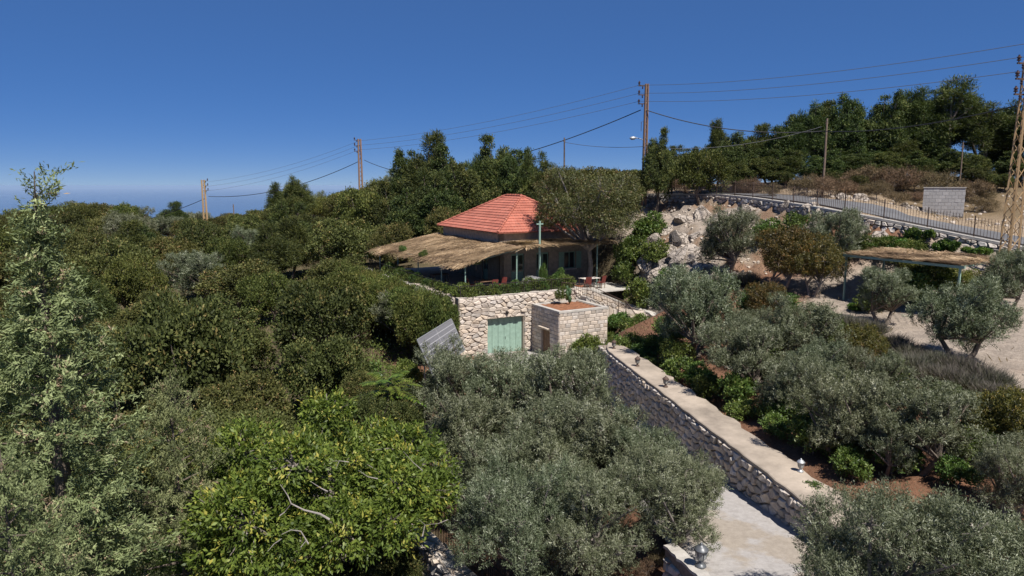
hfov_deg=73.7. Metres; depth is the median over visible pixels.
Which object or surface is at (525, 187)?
oak shrub
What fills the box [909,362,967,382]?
lavender bush
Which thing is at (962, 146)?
thin pole
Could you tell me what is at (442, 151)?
evergreen tree
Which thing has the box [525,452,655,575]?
olive tree
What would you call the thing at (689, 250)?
rock
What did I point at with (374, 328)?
dry shrub
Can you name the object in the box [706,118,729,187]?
evergreen tree
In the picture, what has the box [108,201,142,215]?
oak shrub
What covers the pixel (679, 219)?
rock
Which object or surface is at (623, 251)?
garden shrub
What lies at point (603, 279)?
terrace chair
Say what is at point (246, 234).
oak shrub
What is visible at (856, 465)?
garden shrub
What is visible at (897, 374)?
garden shrub
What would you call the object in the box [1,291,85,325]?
oak shrub
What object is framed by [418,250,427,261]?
creeper
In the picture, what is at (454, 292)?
hedge plant
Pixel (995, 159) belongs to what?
evergreen tree
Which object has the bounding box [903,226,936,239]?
ivy patch
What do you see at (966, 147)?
evergreen tree
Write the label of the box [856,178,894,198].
dry shrub
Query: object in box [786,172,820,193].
dry shrub
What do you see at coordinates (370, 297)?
terrace bush
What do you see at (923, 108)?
evergreen tree
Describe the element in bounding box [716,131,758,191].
evergreen tree
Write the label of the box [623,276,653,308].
garden shrub
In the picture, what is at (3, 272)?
oak shrub
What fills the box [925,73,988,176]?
evergreen tree
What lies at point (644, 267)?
rock
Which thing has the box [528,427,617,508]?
olive tree
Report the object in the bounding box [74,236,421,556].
undergrowth
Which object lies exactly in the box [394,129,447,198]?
evergreen tree
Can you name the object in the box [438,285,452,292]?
hedge plant
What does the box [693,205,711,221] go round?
rock
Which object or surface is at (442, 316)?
terrace bush
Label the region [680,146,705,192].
evergreen tree
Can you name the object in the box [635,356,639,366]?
garden lantern
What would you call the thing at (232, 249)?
oak shrub
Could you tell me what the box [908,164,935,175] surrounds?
green shrub
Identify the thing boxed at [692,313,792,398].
olive tree
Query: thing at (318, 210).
oak shrub
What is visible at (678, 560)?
wall
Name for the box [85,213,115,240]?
oak shrub
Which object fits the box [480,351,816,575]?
driveway
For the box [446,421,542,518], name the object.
olive tree
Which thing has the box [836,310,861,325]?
lavender bush
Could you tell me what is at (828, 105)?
evergreen tree
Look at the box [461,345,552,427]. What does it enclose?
olive tree
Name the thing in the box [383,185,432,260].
evergreen tree
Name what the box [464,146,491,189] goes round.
evergreen tree
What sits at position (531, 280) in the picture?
hedge plant
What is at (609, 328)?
garden shrub
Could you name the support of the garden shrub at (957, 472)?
on the ground at (818, 468)
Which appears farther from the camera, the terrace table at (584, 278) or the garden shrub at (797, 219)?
the terrace table at (584, 278)
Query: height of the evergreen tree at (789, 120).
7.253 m
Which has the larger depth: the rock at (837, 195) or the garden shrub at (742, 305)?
the rock at (837, 195)
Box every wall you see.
[386,510,476,575]
[412,283,581,356]
[572,286,656,317]
[597,342,937,574]
[643,194,1023,254]
[662,543,710,575]
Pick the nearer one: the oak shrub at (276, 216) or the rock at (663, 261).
the rock at (663, 261)
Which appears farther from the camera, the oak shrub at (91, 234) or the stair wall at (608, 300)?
the oak shrub at (91, 234)
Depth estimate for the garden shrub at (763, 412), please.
22.51 m
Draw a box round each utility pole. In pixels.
[201,178,208,219]
[354,137,362,189]
[630,81,648,205]
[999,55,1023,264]
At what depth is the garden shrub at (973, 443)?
17.61 m
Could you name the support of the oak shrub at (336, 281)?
on the ground at (818, 468)
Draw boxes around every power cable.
[208,162,356,196]
[361,86,634,140]
[361,102,634,149]
[368,94,634,144]
[532,110,640,150]
[565,142,642,147]
[644,127,819,148]
[646,110,821,132]
[649,71,1021,101]
[669,44,1021,84]
[684,58,1014,92]
[822,105,1016,131]
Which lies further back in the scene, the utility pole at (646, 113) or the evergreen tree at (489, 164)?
the evergreen tree at (489, 164)
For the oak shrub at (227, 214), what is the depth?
121.27 m
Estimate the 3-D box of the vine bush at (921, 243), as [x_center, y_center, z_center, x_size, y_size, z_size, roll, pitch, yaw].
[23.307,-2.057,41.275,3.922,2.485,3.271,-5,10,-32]
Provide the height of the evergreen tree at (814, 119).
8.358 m
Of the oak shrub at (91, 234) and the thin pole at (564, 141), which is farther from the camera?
the oak shrub at (91, 234)
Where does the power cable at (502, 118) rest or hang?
attached to the utility pole at (646, 113)
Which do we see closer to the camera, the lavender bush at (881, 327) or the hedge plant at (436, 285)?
the lavender bush at (881, 327)
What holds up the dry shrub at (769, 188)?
on the ground at (818, 468)
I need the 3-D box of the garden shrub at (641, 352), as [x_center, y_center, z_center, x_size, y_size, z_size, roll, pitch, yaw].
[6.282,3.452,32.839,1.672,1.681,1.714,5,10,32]
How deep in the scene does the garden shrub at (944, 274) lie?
35.79 m
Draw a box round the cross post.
[536,221,542,276]
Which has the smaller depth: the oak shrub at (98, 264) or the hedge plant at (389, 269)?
the hedge plant at (389, 269)
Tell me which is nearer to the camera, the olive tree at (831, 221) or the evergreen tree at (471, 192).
the olive tree at (831, 221)
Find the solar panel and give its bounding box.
[417,319,464,384]
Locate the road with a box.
[654,193,1023,245]
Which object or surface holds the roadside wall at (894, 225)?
on the ground at (818, 468)
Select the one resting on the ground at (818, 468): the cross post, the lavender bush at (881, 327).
the lavender bush at (881, 327)
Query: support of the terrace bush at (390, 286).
on the ground at (818, 468)
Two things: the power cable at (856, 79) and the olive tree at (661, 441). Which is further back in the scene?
the power cable at (856, 79)
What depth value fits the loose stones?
51.26 m
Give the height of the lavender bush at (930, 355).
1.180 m
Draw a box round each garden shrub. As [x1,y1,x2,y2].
[355,359,382,389]
[389,356,425,386]
[409,386,433,417]
[570,332,605,354]
[604,331,615,344]
[607,311,629,328]
[607,321,616,333]
[610,260,639,286]
[611,240,642,266]
[611,335,633,348]
[618,313,649,329]
[620,230,650,248]
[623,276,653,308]
[623,331,654,349]
[630,341,656,358]
[632,210,667,234]
[636,237,670,262]
[639,332,665,358]
[643,355,664,368]
[651,315,664,332]
[653,266,672,291]
[654,325,685,343]
[657,335,696,362]
[660,355,698,382]
[681,359,718,386]
[691,372,723,401]
[713,371,757,405]
[722,398,762,420]
[735,337,785,378]
[736,290,771,316]
[751,217,786,240]
[755,395,790,421]
[757,410,792,439]
[773,396,817,418]
[775,292,800,311]
[781,209,812,236]
[786,400,830,438]
[786,414,837,458]
[802,480,823,489]
[814,320,852,351]
[826,371,858,405]
[827,443,873,482]
[832,431,873,463]
[852,290,881,310]
[868,435,926,473]
[879,355,915,399]
[904,264,962,292]
[904,270,939,304]
[932,452,984,488]
[951,417,1009,466]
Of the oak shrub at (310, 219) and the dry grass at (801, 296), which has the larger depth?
the oak shrub at (310, 219)
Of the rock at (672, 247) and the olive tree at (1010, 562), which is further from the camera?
the rock at (672, 247)
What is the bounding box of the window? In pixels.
[559,251,580,269]
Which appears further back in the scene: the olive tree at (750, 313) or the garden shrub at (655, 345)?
the garden shrub at (655, 345)
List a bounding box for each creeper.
[399,245,406,250]
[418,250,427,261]
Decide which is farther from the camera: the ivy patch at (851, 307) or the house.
the house
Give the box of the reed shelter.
[840,246,994,304]
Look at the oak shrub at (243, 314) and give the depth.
51.87 m
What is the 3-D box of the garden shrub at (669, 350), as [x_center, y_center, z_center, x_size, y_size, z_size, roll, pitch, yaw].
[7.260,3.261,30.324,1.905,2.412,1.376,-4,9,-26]
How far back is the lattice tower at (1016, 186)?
36.28 m
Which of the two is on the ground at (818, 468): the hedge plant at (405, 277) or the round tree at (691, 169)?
the round tree at (691, 169)
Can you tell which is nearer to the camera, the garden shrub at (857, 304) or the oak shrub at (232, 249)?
the garden shrub at (857, 304)
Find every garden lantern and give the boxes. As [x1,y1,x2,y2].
[611,340,616,348]
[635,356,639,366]
[662,376,668,387]
[694,542,708,568]
[796,458,804,472]
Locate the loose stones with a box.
[623,179,1023,375]
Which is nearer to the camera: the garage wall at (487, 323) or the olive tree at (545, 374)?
the olive tree at (545, 374)
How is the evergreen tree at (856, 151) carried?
on the ground at (818, 468)
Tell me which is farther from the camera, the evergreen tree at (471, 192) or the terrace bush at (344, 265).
the evergreen tree at (471, 192)
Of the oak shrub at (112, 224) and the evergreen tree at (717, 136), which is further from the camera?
the oak shrub at (112, 224)
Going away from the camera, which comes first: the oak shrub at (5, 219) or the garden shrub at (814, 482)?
the garden shrub at (814, 482)
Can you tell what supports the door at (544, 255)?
in the house
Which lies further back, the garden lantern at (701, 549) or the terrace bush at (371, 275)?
the terrace bush at (371, 275)
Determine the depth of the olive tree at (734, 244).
43.86 m
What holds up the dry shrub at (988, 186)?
on the ground at (818, 468)
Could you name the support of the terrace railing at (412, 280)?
on the terrace kerb
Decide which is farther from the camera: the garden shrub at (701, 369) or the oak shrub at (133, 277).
the oak shrub at (133, 277)
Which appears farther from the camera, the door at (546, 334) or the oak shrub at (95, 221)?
the oak shrub at (95, 221)
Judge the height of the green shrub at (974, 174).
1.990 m
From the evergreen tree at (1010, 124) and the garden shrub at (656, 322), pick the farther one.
the evergreen tree at (1010, 124)
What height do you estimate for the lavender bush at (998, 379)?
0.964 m
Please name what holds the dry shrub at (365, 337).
on the ground at (818, 468)
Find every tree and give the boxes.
[0,161,179,575]
[0,207,33,214]
[0,441,116,575]
[90,202,137,211]
[93,369,248,575]
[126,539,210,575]
[152,249,225,300]
[167,384,466,575]
[366,178,401,226]
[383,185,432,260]
[384,147,422,197]
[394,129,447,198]
[406,332,497,436]
[414,179,467,236]
[424,143,457,186]
[424,387,520,482]
[438,159,488,213]
[438,450,587,575]
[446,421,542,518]
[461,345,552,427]
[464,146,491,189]
[477,133,513,194]
[484,389,598,480]
[495,147,533,194]
[510,340,614,430]
[516,149,547,194]
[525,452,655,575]
[526,159,570,209]
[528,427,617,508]
[531,164,646,276]
[535,391,649,486]
[598,404,688,505]
[617,434,732,556]
[639,125,675,211]
[641,262,748,360]
[668,144,684,193]
[671,144,733,204]
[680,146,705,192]
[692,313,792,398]
[697,204,765,273]
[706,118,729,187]
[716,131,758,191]
[720,159,759,192]
[731,304,775,346]
[743,122,772,165]
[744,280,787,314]
[748,155,788,186]
[752,353,839,409]
[753,224,821,289]
[754,124,798,183]
[764,147,807,185]
[765,290,855,355]
[778,112,810,161]
[778,229,854,296]
[781,99,840,179]
[783,336,854,402]
[785,362,900,460]
[788,471,1008,575]
[796,150,845,178]
[797,206,874,273]
[806,98,852,156]
[823,146,866,159]
[824,91,868,154]
[826,344,873,383]
[837,153,878,178]
[839,322,891,365]
[853,88,917,151]
[853,412,929,476]
[855,265,920,324]
[857,348,921,401]
[858,103,885,145]
[861,142,890,161]
[862,372,993,475]
[868,151,911,170]
[884,139,927,159]
[900,151,943,172]
[901,85,954,158]
[902,271,1023,360]
[906,485,1023,575]
[921,138,952,158]
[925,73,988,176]
[929,84,963,147]
[932,147,968,173]
[939,380,990,428]
[950,152,992,181]
[953,91,990,176]
[956,100,1015,158]
[964,429,1023,523]
[966,382,1023,454]
[967,246,1023,311]
[976,107,1023,159]
[980,149,1016,168]
[991,150,1023,178]
[994,97,1023,156]
[1007,121,1023,148]
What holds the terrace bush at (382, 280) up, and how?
on the ground at (818, 468)
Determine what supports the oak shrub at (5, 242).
on the ground at (818, 468)
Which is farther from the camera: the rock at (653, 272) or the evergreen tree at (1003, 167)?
the evergreen tree at (1003, 167)
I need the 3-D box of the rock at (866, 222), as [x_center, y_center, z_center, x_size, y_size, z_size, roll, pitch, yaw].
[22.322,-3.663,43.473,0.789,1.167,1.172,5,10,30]
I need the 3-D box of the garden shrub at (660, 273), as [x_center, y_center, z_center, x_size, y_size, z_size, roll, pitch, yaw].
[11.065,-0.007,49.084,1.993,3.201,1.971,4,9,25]
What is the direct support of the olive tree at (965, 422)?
on the ground at (818, 468)
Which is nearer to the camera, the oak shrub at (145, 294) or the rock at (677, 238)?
the rock at (677, 238)
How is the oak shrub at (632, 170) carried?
on the ground at (818, 468)
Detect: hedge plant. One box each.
[381,262,396,271]
[386,265,402,274]
[395,267,413,278]
[401,272,415,282]
[408,272,423,282]
[415,277,424,282]
[419,277,431,285]
[428,279,436,287]
[432,280,451,289]
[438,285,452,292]
[448,282,463,295]
[450,287,465,296]
[459,282,479,299]
[473,283,486,295]
[475,283,491,294]
[485,286,501,295]
[490,281,505,293]
[499,283,512,293]
[506,279,522,292]
[520,282,531,291]
[521,275,544,290]
[531,277,549,290]
[541,276,556,289]
[547,278,560,288]
[558,274,576,287]
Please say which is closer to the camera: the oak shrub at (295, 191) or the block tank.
the block tank
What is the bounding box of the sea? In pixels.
[0,189,358,235]
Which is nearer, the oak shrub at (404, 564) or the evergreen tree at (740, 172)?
the oak shrub at (404, 564)
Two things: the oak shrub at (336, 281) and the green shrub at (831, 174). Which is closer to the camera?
the oak shrub at (336, 281)
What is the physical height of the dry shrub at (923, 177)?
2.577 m
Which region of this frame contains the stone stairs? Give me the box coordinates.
[580,295,643,317]
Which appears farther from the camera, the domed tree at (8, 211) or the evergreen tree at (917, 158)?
the domed tree at (8, 211)
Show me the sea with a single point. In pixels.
(158, 199)
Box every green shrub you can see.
[772,170,798,187]
[815,168,844,183]
[839,174,868,190]
[875,164,905,179]
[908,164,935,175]
[961,167,996,182]
[984,173,1014,191]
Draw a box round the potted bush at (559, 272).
[552,267,564,278]
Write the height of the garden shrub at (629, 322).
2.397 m
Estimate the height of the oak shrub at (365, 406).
4.776 m
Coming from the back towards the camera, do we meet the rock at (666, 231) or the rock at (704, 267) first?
the rock at (666, 231)
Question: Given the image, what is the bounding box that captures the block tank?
[922,187,966,217]
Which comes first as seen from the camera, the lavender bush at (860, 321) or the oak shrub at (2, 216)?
the lavender bush at (860, 321)
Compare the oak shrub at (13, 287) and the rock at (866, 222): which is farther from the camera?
the oak shrub at (13, 287)
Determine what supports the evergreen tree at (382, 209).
on the ground at (818, 468)
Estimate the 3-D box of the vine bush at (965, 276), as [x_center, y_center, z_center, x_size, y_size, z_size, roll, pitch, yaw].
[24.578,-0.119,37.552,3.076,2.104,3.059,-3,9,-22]
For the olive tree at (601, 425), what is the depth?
19.63 m
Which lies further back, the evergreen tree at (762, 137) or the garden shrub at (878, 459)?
the evergreen tree at (762, 137)
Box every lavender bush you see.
[735,270,761,285]
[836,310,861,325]
[846,315,877,331]
[856,318,892,334]
[878,332,917,345]
[887,337,934,352]
[888,342,942,355]
[894,349,941,374]
[902,347,947,357]
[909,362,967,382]
[911,345,962,366]
[911,361,942,379]
[925,365,987,387]
[931,351,985,367]
[944,355,1004,374]
[944,371,1002,391]
[955,361,1015,383]
[959,379,1007,393]
[970,380,1023,402]
[976,367,1023,387]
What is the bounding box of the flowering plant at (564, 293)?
[554,285,571,302]
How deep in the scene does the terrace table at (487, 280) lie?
50.75 m
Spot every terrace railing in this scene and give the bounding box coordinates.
[369,260,458,296]
[460,278,573,296]
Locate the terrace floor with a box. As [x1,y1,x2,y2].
[386,266,628,293]
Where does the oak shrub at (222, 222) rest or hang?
on the ground at (818, 468)
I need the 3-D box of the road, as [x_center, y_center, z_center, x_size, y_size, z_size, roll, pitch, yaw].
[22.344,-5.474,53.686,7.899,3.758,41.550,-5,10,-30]
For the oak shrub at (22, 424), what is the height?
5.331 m
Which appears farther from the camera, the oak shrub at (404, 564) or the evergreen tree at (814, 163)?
the evergreen tree at (814, 163)
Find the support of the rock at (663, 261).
on the ground at (818, 468)
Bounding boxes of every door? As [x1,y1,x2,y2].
[483,259,487,278]
[487,316,521,352]
[511,253,523,281]
[536,252,547,276]
[543,329,549,352]
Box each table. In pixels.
[430,273,448,282]
[475,279,498,284]
[523,275,545,283]
[579,277,599,286]
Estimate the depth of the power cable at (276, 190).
106.85 m
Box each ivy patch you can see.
[846,303,868,310]
[882,235,912,246]
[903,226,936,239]
[930,239,961,252]
[960,246,993,254]
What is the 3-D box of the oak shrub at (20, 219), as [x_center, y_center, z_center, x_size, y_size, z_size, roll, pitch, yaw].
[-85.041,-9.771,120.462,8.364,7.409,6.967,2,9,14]
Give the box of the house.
[437,194,591,283]
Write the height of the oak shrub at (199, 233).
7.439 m
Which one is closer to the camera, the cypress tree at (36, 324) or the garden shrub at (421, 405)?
the cypress tree at (36, 324)
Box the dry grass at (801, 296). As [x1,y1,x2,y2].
[484,178,1015,575]
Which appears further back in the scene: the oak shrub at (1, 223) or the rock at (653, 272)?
the oak shrub at (1, 223)
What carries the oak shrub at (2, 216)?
on the ground at (818, 468)
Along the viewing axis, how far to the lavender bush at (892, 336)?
29.02 m
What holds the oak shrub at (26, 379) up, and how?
on the ground at (818, 468)
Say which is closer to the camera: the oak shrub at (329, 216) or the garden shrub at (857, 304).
the garden shrub at (857, 304)
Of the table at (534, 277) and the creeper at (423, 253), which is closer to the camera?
the table at (534, 277)
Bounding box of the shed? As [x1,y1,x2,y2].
[532,299,608,356]
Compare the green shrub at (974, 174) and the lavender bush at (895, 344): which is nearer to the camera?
the lavender bush at (895, 344)
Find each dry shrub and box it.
[345,330,371,346]
[367,321,384,335]
[636,556,656,575]
[646,546,664,567]
[670,178,690,193]
[738,176,763,192]
[756,182,783,195]
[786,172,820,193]
[810,173,856,196]
[842,164,885,183]
[842,182,865,194]
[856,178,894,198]
[872,161,926,191]
[882,190,911,204]
[893,168,943,191]
[905,190,923,200]
[917,168,964,190]
[956,176,996,199]
[966,195,1001,211]
[974,188,998,198]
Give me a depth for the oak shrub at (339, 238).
70.94 m
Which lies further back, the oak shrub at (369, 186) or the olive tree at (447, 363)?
the oak shrub at (369, 186)
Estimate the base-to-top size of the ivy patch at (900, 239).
1.246 m
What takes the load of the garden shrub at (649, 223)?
on the ground at (818, 468)
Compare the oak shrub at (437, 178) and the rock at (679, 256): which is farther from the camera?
the oak shrub at (437, 178)
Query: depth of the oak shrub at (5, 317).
46.20 m
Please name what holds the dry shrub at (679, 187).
on the ground at (818, 468)
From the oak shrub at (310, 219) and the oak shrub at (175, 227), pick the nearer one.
the oak shrub at (310, 219)
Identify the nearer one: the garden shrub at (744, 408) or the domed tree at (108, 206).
the garden shrub at (744, 408)
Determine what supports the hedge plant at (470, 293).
on the terrace floor
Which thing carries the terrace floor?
on the ground at (818, 468)
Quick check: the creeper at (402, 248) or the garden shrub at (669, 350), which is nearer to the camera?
the garden shrub at (669, 350)
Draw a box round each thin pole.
[563,138,565,164]
[821,118,828,195]
[959,142,963,180]
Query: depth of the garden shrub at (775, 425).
21.43 m
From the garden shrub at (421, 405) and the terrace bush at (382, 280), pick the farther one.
the terrace bush at (382, 280)
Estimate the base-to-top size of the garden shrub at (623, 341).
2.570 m
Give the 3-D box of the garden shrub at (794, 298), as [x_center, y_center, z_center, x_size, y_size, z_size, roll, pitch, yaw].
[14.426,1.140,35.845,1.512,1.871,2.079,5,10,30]
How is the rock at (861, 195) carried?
on the ground at (818, 468)
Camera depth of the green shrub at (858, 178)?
56.74 m
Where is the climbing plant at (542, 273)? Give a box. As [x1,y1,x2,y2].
[538,263,547,277]
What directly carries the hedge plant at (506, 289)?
on the terrace floor
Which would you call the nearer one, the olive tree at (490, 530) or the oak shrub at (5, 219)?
the olive tree at (490, 530)
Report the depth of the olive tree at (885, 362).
21.97 m
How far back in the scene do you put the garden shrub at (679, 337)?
33.88 m
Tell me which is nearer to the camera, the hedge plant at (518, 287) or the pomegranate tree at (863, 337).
the pomegranate tree at (863, 337)
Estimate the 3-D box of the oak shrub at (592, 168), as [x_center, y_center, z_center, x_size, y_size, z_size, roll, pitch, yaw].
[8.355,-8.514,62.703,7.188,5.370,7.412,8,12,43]
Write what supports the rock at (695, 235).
on the ground at (818, 468)
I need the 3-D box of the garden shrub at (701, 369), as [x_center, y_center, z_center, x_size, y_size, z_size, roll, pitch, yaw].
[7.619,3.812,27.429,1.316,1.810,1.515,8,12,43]
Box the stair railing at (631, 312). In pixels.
[562,282,638,317]
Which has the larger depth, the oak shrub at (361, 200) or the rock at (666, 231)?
the oak shrub at (361, 200)
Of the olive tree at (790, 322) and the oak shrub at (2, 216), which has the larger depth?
the oak shrub at (2, 216)
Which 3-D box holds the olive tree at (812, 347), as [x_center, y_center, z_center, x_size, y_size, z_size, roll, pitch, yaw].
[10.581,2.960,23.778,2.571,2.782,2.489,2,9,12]
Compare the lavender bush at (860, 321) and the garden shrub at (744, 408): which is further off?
the lavender bush at (860, 321)
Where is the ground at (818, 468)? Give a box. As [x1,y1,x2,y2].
[28,176,1023,575]
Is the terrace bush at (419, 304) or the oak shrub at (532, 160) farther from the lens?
the oak shrub at (532, 160)
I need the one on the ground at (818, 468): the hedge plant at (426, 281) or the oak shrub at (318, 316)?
the oak shrub at (318, 316)
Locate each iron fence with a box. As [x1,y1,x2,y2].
[435,520,508,575]
[647,180,1023,245]
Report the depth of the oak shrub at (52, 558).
19.08 m
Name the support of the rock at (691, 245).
on the ground at (818, 468)
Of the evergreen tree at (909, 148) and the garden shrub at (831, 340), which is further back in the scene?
the evergreen tree at (909, 148)
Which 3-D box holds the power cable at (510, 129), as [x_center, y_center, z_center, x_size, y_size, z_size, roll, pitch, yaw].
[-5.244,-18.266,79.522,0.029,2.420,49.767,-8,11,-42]
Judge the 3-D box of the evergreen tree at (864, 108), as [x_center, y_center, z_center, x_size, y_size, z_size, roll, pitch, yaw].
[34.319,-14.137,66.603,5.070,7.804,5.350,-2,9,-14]
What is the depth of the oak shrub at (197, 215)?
151.97 m
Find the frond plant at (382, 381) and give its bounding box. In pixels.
[351,366,430,406]
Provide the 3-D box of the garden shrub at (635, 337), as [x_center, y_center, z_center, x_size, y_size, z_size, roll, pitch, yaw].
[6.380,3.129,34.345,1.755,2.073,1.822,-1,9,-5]
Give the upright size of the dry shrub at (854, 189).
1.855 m
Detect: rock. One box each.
[637,255,654,275]
[645,233,660,250]
[650,264,667,277]
[657,258,667,266]
[660,224,672,235]
[660,244,676,255]
[667,247,701,257]
[668,247,686,267]
[669,230,689,246]
[674,215,693,223]
[684,244,696,247]
[684,252,709,264]
[688,231,705,241]
[692,262,712,274]
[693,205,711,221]
[737,204,756,212]
[780,200,789,211]
[799,202,819,216]
[835,193,848,199]
[853,193,867,199]
[862,221,869,233]
[866,233,882,242]
[872,231,886,236]
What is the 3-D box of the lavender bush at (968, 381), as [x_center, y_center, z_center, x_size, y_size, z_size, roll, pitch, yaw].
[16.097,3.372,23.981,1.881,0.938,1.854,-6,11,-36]
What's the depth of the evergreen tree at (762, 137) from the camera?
64.86 m
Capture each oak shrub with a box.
[0,214,15,219]
[0,217,9,229]
[0,218,6,234]
[0,226,32,254]
[0,243,67,290]
[0,275,71,294]
[0,288,28,314]
[0,307,70,349]
[0,334,87,409]
[0,401,106,427]
[0,405,75,478]
[0,476,56,540]
[0,526,119,575]
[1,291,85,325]
[6,211,28,216]
[6,214,38,227]
[38,207,88,243]
[44,204,60,215]
[48,449,143,515]
[50,204,101,218]
[50,238,98,277]
[52,222,106,254]
[53,266,123,331]
[59,200,90,209]
[67,237,159,301]
[67,317,134,368]
[76,398,180,458]
[77,323,172,408]
[79,202,108,218]
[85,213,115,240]
[92,205,158,238]
[96,252,170,308]
[100,218,151,251]
[101,285,260,420]
[107,298,182,325]
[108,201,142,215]
[109,402,304,503]
[114,228,165,238]
[122,223,157,245]
[133,289,188,306]
[140,543,289,575]
[146,234,202,279]
[152,214,184,238]
[153,291,260,332]
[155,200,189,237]
[170,220,183,235]
[175,217,222,240]
[176,216,224,254]
[184,211,212,219]
[189,257,279,308]
[193,368,295,430]
[204,235,252,265]
[206,216,227,230]
[216,213,243,219]
[222,212,263,241]
[223,492,326,547]
[229,224,260,261]
[230,326,278,370]
[234,268,293,324]
[243,209,258,217]
[247,219,302,274]
[250,207,279,221]
[253,199,314,241]
[263,181,289,208]
[268,280,377,356]
[272,214,318,279]
[274,331,376,405]
[275,174,316,216]
[279,270,368,315]
[297,214,325,236]
[301,217,382,265]
[302,196,331,216]
[302,255,362,280]
[303,189,328,217]
[313,390,428,465]
[314,193,335,218]
[321,190,355,218]
[328,533,426,575]
[332,186,387,232]
[339,370,423,421]
[358,179,391,192]
[360,266,386,275]
[364,221,416,264]
[367,284,428,342]
[369,167,396,191]
[388,287,451,350]
[405,167,447,229]
[421,206,464,235]
[476,184,505,202]
[515,172,572,197]
[517,155,538,168]
[579,165,641,204]
[621,169,641,188]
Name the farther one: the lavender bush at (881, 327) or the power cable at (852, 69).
the power cable at (852, 69)
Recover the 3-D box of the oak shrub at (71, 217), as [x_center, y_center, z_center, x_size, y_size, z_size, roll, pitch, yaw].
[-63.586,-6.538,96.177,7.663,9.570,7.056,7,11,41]
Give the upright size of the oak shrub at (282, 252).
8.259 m
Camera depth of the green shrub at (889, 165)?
58.37 m
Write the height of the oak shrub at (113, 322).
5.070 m
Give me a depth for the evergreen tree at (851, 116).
63.24 m
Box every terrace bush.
[327,259,366,280]
[340,266,377,282]
[342,264,368,272]
[347,268,383,321]
[355,271,395,314]
[362,275,406,321]
[365,274,407,335]
[368,279,419,341]
[382,283,430,343]
[390,288,433,352]
[390,291,445,356]
[414,291,461,344]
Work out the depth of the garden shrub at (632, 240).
54.34 m
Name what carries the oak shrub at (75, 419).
on the ground at (818, 468)
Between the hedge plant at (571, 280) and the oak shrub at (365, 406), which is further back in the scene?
the hedge plant at (571, 280)
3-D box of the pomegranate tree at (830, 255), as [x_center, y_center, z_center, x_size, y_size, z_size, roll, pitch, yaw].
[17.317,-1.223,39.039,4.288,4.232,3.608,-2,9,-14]
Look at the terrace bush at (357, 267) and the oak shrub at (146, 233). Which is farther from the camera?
the oak shrub at (146, 233)
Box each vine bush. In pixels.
[845,230,888,251]
[872,233,929,263]
[896,248,953,273]
[942,267,981,289]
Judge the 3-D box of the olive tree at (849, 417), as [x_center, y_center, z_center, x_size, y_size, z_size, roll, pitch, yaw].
[9.204,3.670,19.194,2.984,3.098,2.628,2,9,14]
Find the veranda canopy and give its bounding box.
[366,232,617,284]
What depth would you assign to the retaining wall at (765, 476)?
21.93 m
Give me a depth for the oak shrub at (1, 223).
102.63 m
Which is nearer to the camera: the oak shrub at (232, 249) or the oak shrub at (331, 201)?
the oak shrub at (232, 249)
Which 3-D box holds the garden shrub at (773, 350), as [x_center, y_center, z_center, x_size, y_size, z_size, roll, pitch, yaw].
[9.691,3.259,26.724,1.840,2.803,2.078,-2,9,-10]
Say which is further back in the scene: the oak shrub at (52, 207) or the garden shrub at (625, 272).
the oak shrub at (52, 207)
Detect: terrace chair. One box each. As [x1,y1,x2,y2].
[499,277,506,284]
[584,277,591,287]
[597,276,606,288]
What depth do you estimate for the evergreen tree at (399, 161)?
79.40 m
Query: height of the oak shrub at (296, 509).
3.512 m
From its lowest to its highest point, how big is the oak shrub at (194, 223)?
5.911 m
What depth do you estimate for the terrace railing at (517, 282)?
46.67 m
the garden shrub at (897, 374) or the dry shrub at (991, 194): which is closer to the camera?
the garden shrub at (897, 374)
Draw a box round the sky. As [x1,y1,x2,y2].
[0,0,1023,188]
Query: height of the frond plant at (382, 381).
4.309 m
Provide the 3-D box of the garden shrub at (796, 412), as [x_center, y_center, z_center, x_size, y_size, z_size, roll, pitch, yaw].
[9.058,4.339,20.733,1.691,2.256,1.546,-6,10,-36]
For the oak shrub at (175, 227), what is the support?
on the ground at (818, 468)
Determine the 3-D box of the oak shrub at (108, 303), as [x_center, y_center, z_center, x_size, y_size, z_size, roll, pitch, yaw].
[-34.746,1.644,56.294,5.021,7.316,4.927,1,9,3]
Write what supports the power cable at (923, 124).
attached to the lattice tower at (1016, 186)
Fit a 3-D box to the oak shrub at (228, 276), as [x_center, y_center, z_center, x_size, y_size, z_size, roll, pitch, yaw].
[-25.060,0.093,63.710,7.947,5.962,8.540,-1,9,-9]
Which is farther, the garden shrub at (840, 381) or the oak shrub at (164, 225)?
the oak shrub at (164, 225)
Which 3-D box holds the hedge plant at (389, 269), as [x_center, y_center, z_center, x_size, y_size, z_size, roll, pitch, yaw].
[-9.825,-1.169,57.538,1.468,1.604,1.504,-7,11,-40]
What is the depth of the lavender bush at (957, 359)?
25.48 m
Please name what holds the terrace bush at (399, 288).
on the ground at (818, 468)
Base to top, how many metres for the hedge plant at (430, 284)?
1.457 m
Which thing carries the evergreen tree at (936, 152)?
on the ground at (818, 468)
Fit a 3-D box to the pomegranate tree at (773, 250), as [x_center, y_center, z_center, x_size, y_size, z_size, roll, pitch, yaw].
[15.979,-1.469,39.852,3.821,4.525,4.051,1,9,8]
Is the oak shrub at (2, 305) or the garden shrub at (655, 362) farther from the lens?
the oak shrub at (2, 305)

